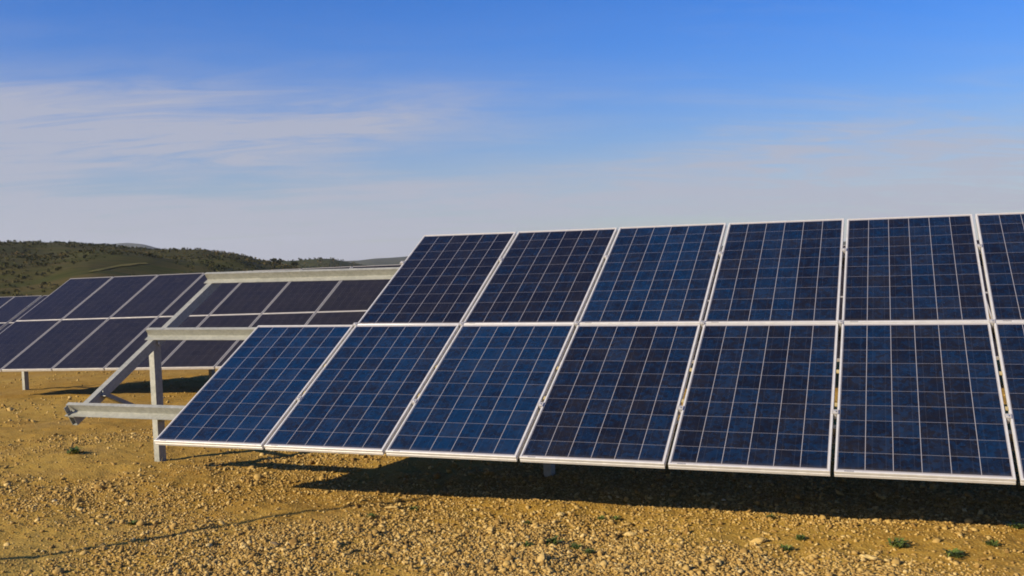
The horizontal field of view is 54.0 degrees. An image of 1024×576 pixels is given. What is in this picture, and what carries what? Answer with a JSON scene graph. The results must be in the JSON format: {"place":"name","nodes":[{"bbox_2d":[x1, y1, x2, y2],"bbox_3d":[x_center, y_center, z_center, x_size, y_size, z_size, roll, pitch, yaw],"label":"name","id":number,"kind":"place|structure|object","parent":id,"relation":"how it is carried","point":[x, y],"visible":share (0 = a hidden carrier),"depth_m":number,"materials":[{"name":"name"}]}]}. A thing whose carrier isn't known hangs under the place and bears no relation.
{"place":"outdoors","nodes":[
{"label":"outdoors","id":0,"kind":"place"},
{"bbox_2d":[88,263,147,271],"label":"path","id":1,"kind":"structure","parent":0,"point":[130,264],"depth_m":202.30,"materials":[{"name":"brown soil"}]},
{"bbox_2d":[99,243,158,249],"bbox_3d":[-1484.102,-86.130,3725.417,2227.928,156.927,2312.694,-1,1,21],"label":"mountain","id":2,"kind":"structure","parent":0,"point":[130,245],"depth_m":3412.07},
{"bbox_2d":[0,242,297,320],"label":"hill","id":3,"kind":"structure","parent":0,"point":[81,268],"depth_m":208.74,"materials":[{"name":"green plant"}]},
{"bbox_2d":[0,240,301,295],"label":"hillside scrub","id":4,"kind":"object","parent":3,"relation":"on","point":[49,256],"visible":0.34,"depth_m":239.51,"materials":[{"name":"green plant"}]},
{"bbox_2d":[275,259,361,267],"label":"hill","id":5,"kind":"structure","parent":0,"point":[326,261],"depth_m":678.79,"materials":[{"name":"green plant"}]},
{"bbox_2d":[275,257,368,267],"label":"hillside scrub","id":6,"kind":"object","parent":5,"relation":"on","point":[320,258],"visible":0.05,"depth_m":674.33,"materials":[{"name":"green plant"}]},
{"bbox_2d":[0,312,1023,575],"bbox_3d":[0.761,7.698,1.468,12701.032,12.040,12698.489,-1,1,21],"label":"ground","id":7,"kind":"structure","parent":0,"point":[60,386],"depth_m":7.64,"materials":[{"name":"brown gravel"}]},
{"bbox_2d":[64,446,82,453],"bbox_3d":[-4.476,1.662,10.300,0.238,0.057,0.207,-1,1,21],"label":"weed","id":8,"kind":"object","parent":7,"relation":"on","point":[75,450],"visible":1,"depth_m":10.27,"materials":[{"name":"green plant"}]},
{"bbox_2d":[22,369,215,389],"bbox_3d":[-0.782,0.854,16.045,17.330,2.144,2.233,-1,1,16],"label":"mounting rack","id":9,"kind":"object","parent":7,"relation":"on","point":[25,381],"visible":0.02,"depth_m":18.54,"materials":[{"name":"metal"}]},
{"bbox_2d":[0,320,60,371],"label":"solar panel","id":10,"kind":"object","parent":9,"relation":"attached to","point":[17,338],"visible":1,"depth_m":17.77,"materials":[{"name":"glass"}]},
{"bbox_2d":[2,318,108,371],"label":"solar panel","id":11,"kind":"object","parent":9,"relation":"attached to","point":[54,346],"visible":1,"depth_m":17.22,"materials":[{"name":"glass"}]},
{"bbox_2d":[17,277,112,320],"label":"solar panel","id":12,"kind":"object","parent":9,"relation":"on","point":[65,299],"visible":1,"depth_m":18.94,"materials":[{"name":"glass"}]},
{"bbox_2d":[52,317,157,370],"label":"solar panel","id":13,"kind":"object","parent":9,"relation":"attached to","point":[105,344],"visible":1,"depth_m":16.93,"materials":[{"name":"glass"}]},
{"bbox_2d":[62,275,157,319],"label":"solar panel","id":14,"kind":"object","parent":9,"relation":"on","point":[109,299],"visible":1,"depth_m":18.65,"materials":[{"name":"glass"}]},
{"bbox_2d":[105,315,207,370],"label":"solar panel","id":15,"kind":"object","parent":9,"relation":"attached to","point":[169,348],"visible":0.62,"depth_m":16.59,"materials":[{"name":"glass"}]},
{"bbox_2d":[111,273,203,317],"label":"solar panel","id":16,"kind":"object","parent":9,"relation":"on","point":[158,295],"visible":1,"depth_m":18.37,"materials":[{"name":"glass"}]},
{"bbox_2d":[159,271,240,316],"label":"solar panel","id":17,"kind":"object","parent":9,"relation":"on","point":[215,299],"visible":0.54,"depth_m":17.93,"materials":[{"name":"glass"}]},
{"bbox_2d":[161,314,260,369],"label":"solar panel","id":18,"kind":"object","parent":9,"relation":"attached to","point":[196,354],"visible":0.82,"depth_m":16.20,"materials":[{"name":"glass"}]},
{"bbox_2d":[210,269,300,314],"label":"solar panel","id":19,"kind":"object","parent":9,"relation":"on","point":[252,298],"visible":0.78,"depth_m":17.61,"materials":[{"name":"glass"}]},
{"bbox_2d":[215,312,314,368],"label":"solar panel","id":20,"kind":"object","parent":9,"relation":"attached to","point":[286,319],"visible":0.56,"depth_m":16.63,"materials":[{"name":"glass"}]},
{"bbox_2d":[262,266,351,313],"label":"solar panel","id":21,"kind":"object","parent":9,"relation":"on","point":[301,296],"visible":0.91,"depth_m":17.33,"materials":[{"name":"glass"}]},
{"bbox_2d":[307,311,365,324],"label":"solar panel","id":22,"kind":"object","parent":9,"relation":"attached to","point":[337,318],"visible":0.25,"depth_m":16.39,"materials":[{"name":"glass"}]},
{"bbox_2d":[317,264,400,311],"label":"solar panel","id":23,"kind":"object","parent":9,"relation":"on","point":[353,295],"visible":0.59,"depth_m":17.06,"materials":[{"name":"glass"}]},
{"bbox_2d":[692,301,708,363],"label":"solar panel","id":24,"kind":"object","parent":9,"relation":"attached to","point":[698,341],"depth_m":13.89,"materials":[{"name":"glass"}]},
{"bbox_2d":[708,251,721,300],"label":"solar panel","id":25,"kind":"object","parent":9,"relation":"on","point":[712,284],"depth_m":15.30,"materials":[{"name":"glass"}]},
{"bbox_2d":[837,297,842,361],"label":"solar panel","id":26,"kind":"object","parent":9,"relation":"attached to","point":[840,318],"depth_m":13.83,"materials":[{"name":"glass"}]},
{"bbox_2d":[840,245,845,296],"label":"solar panel","id":27,"kind":"object","parent":9,"relation":"on","point":[842,282],"depth_m":14.74,"materials":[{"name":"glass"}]},
{"bbox_2d":[976,239,987,292],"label":"solar panel","id":28,"kind":"object","parent":9,"relation":"on","point":[984,279],"depth_m":14.19,"materials":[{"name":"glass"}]},
{"bbox_2d":[985,293,991,318],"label":"solar panel","id":29,"kind":"object","parent":9,"relation":"attached to","point":[988,303],"depth_m":13.54,"materials":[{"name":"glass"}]},
{"bbox_2d":[989,318,998,359],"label":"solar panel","id":30,"kind":"object","parent":9,"relation":"attached to","point":[996,350],"depth_m":12.59,"materials":[{"name":"glass"}]},
{"bbox_2d":[126,520,138,524],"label":"weed","id":31,"kind":"object","parent":7,"relation":"on","point":[132,523],"visible":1,"depth_m":7.32,"materials":[{"name":"green plant"}]},
{"bbox_2d":[384,506,401,508],"bbox_3d":[-0.882,1.635,7.495,0.137,0.043,0.120,-1,2,42],"label":"rock","id":32,"kind":"object","parent":7,"relation":"on","point":[390,507],"visible":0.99,"depth_m":7.46,"materials":[{"name":"stone"}]},
{"bbox_2d":[407,506,419,510],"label":"weed","id":33,"kind":"object","parent":7,"relation":"on","point":[413,507],"visible":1,"depth_m":7.44,"materials":[{"name":"green plant"}]},
{"bbox_2d":[64,244,1014,476],"bbox_3d":[0.893,0.776,8.053,9.485,2.129,2.214,-1,1,21],"label":"mounting rack","id":34,"kind":"object","parent":7,"relation":"on","point":[157,411],"visible":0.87,"depth_m":9.50,"materials":[{"name":"metal"}]},
{"bbox_2d":[154,325,353,449],"bbox_3d":[-2.094,0.776,8.361,0.990,0.042,1.650,-1,31,21],"label":"solar panel","id":35,"kind":"object","parent":34,"relation":"attached to","point":[262,378],"visible":0.99,"depth_m":8.25,"materials":[{"name":"glass"}]},
{"bbox_2d":[264,324,459,454],"bbox_3d":[-1.144,0.758,8.004,0.990,0.042,1.650,-1,31,21],"label":"solar panel","id":36,"kind":"object","parent":34,"relation":"attached to","point":[366,386],"visible":1,"depth_m":7.89,"materials":[{"name":"glass"}]},
{"bbox_2d":[357,232,516,324],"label":"solar panel","id":37,"kind":"object","parent":34,"relation":"on","point":[441,279],"visible":0.98,"depth_m":9.26,"materials":[{"name":"glass"}]},
{"bbox_2d":[385,324,574,461],"bbox_3d":[-0.193,0.742,7.648,0.990,0.044,1.650,-1,31,21],"label":"solar panel","id":38,"kind":"object","parent":34,"relation":"attached to","point":[484,391],"visible":1,"depth_m":7.53,"materials":[{"name":"glass"}]},
{"bbox_2d":[463,228,617,323],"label":"solar panel","id":39,"kind":"object","parent":34,"relation":"on","point":[545,277],"visible":1,"depth_m":8.89,"materials":[{"name":"glass"}]},
{"bbox_2d":[519,324,700,468],"bbox_3d":[0.757,0.727,7.293,0.990,0.042,1.650,-1,31,21],"label":"solar panel","id":40,"kind":"object","parent":34,"relation":"attached to","point":[614,395],"visible":1,"depth_m":7.17,"materials":[{"name":"glass"}]},
{"bbox_2d":[579,223,726,323],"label":"solar panel","id":41,"kind":"object","parent":34,"relation":"on","point":[662,274],"visible":1,"depth_m":8.53,"materials":[{"name":"glass"}]},
{"bbox_2d":[668,323,837,475],"bbox_3d":[1.708,0.709,6.937,0.990,0.044,1.650,-1,31,21],"label":"solar panel","id":42,"kind":"object","parent":34,"relation":"attached to","point":[759,397],"visible":1,"depth_m":6.81,"materials":[{"name":"glass"}]},
{"bbox_2d":[704,218,843,326],"bbox_3d":[2.190,-0.151,8.266,0.990,0.043,1.650,-1,31,21],"label":"solar panel","id":43,"kind":"object","parent":34,"relation":"on","point":[779,271],"visible":1,"depth_m":8.17,"materials":[{"name":"glass"}]},
{"bbox_2d":[842,214,988,322],"bbox_3d":[3.141,-0.166,7.911,0.990,0.042,1.650,-1,31,21],"label":"solar panel","id":44,"kind":"object","parent":34,"relation":"on","point":[918,269],"visible":1,"depth_m":7.82,"materials":[{"name":"glass"}]},
{"bbox_2d":[834,322,1015,484],"bbox_3d":[2.658,0.692,6.580,0.990,0.043,1.650,-1,31,21],"label":"solar panel","id":45,"kind":"object","parent":34,"relation":"attached to","point":[921,401],"visible":1,"depth_m":6.45,"materials":[{"name":"glass"}]},
{"bbox_2d":[975,212,1023,325],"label":"solar panel","id":46,"kind":"object","parent":34,"relation":"on","point":[1001,237],"visible":1,"depth_m":7.69,"materials":[{"name":"glass"}]},
{"bbox_2d":[994,322,1023,484],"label":"solar panel","id":47,"kind":"object","parent":34,"relation":"attached to","point":[1009,336],"visible":1,"depth_m":6.53,"materials":[{"name":"glass"}]},
{"bbox_2d":[536,552,546,561],"bbox_3d":[0.176,1.610,5.977,0.059,0.072,0.072,-1,1,21],"label":"rock","id":48,"kind":"object","parent":7,"relation":"on","point":[541,556],"visible":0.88,"depth_m":5.97,"materials":[{"name":"stone"}]},
{"bbox_2d":[546,535,563,544],"bbox_3d":[0.267,1.615,6.434,0.124,0.042,0.156,-1,2,42],"label":"weed","id":49,"kind":"object","parent":7,"relation":"on","point":[553,539],"visible":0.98,"depth_m":6.43,"materials":[{"name":"green plant"}]},
{"bbox_2d":[570,543,582,548],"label":"weed","id":50,"kind":"object","parent":7,"relation":"on","point":[574,545],"visible":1,"depth_m":6.32,"materials":[{"name":"green plant"}]},
{"bbox_2d":[581,547,593,554],"bbox_3d":[0.478,1.633,6.238,0.093,0.027,0.100,-2,1,-18],"label":"weed","id":51,"kind":"object","parent":7,"relation":"on","point":[589,550],"visible":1,"depth_m":6.24,"materials":[{"name":"green plant"}]},
{"bbox_2d":[624,531,637,535],"bbox_3d":[0.785,1.635,6.652,0.091,0.050,0.064,-2,1,-7],"label":"rock","id":52,"kind":"object","parent":7,"relation":"on","point":[630,533],"visible":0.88,"depth_m":6.63,"materials":[{"name":"stone"}]},
{"bbox_2d":[749,537,766,543],"bbox_3d":[1.548,1.599,6.334,0.120,0.062,0.066,-1,1,21],"label":"rock","id":53,"kind":"object","parent":7,"relation":"on","point":[759,540],"visible":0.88,"depth_m":6.31,"materials":[{"name":"stone"}]},
{"bbox_2d":[780,544,793,550],"bbox_3d":[1.675,1.589,6.155,0.107,0.030,0.090,-1,1,37],"label":"weed","id":54,"kind":"object","parent":7,"relation":"on","point":[785,548],"visible":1,"depth_m":6.15,"materials":[{"name":"green plant"}]},
{"bbox_2d":[792,534,805,539],"bbox_3d":[1.811,1.564,6.314,0.105,0.030,0.101,-2,1,-26],"label":"weed","id":55,"kind":"object","parent":7,"relation":"on","point":[800,536],"visible":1,"depth_m":6.31,"materials":[{"name":"green plant"}]},
{"bbox_2d":[859,554,880,560],"bbox_3d":[2.101,1.585,5.875,0.140,0.069,0.097,-1,1,21],"label":"rock","id":56,"kind":"object","parent":7,"relation":"on","point":[871,558],"visible":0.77,"depth_m":5.84,"materials":[{"name":"stone"}]},
{"bbox_2d":[885,537,910,547],"bbox_3d":[2.337,1.544,6.094,0.147,0.048,0.154,-2,1,12],"label":"weed","id":57,"kind":"object","parent":7,"relation":"on","point":[897,543],"visible":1,"depth_m":6.08,"materials":[{"name":"green plant"}]},
{"bbox_2d":[942,548,964,558],"bbox_3d":[2.564,1.536,5.834,0.153,0.040,0.126,-2,1,-24],"label":"weed","id":58,"kind":"object","parent":7,"relation":"on","point":[955,552],"visible":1,"depth_m":5.83,"materials":[{"name":"green plant"}]},
{"bbox_2d":[982,539,1000,545],"bbox_3d":[2.850,1.518,5.991,0.117,0.030,0.102,-1,1,21],"label":"weed","id":59,"kind":"object","parent":7,"relation":"on","point":[992,542],"visible":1,"depth_m":5.99,"materials":[{"name":"green plant"}]},
{"bbox_2d":[1007,519,1023,528],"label":"weed","id":60,"kind":"object","parent":7,"relation":"on","point":[1017,525],"visible":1,"depth_m":6.34,"materials":[{"name":"green plant"}]},
{"bbox_2d":[0,0,1023,261],"label":"sky","id":61,"kind":"structure","parent":0,"point":[347,130],"materials":[{"name":"blue"}]},
{"bbox_2d":[345,241,845,265],"bbox_3d":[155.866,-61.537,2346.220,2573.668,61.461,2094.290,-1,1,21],"label":"mountain ridge","id":62,"kind":"structure","parent":0,"point":[385,261],"depth_m":1905.73,"materials":[{"name":"green plant"}]},
{"bbox_3d":[-15.343,1.548,29.762,7.440,1.994,2.587,-1,1,21],"label":"mounting rack","id":63,"kind":"object","parent":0,"visible":0},
{"bbox_2d":[0,323,12,332],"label":"solar panel","id":64,"kind":"object","parent":63,"relation":"on","point":[5,327],"visible":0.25,"depth_m":29.39,"materials":[{"name":"glass"}]},
{"bbox_2d":[0,296,14,307],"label":"solar panel","id":65,"kind":"object","parent":63,"relation":"on","point":[4,300],"visible":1,"depth_m":31.20,"materials":[{"name":"glass"}]},
{"bbox_2d":[0,295,41,323],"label":"solar panel","id":66,"kind":"object","parent":63,"relation":"on","point":[13,308],"visible":1,"depth_m":30.60,"materials":[{"name":"glass"}]},
{"bbox_2d":[9,295,48,322],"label":"solar panel","id":67,"kind":"object","parent":63,"relation":"on","point":[28,308],"visible":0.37,"depth_m":30.29,"materials":[{"name":"glass"}]}
]}

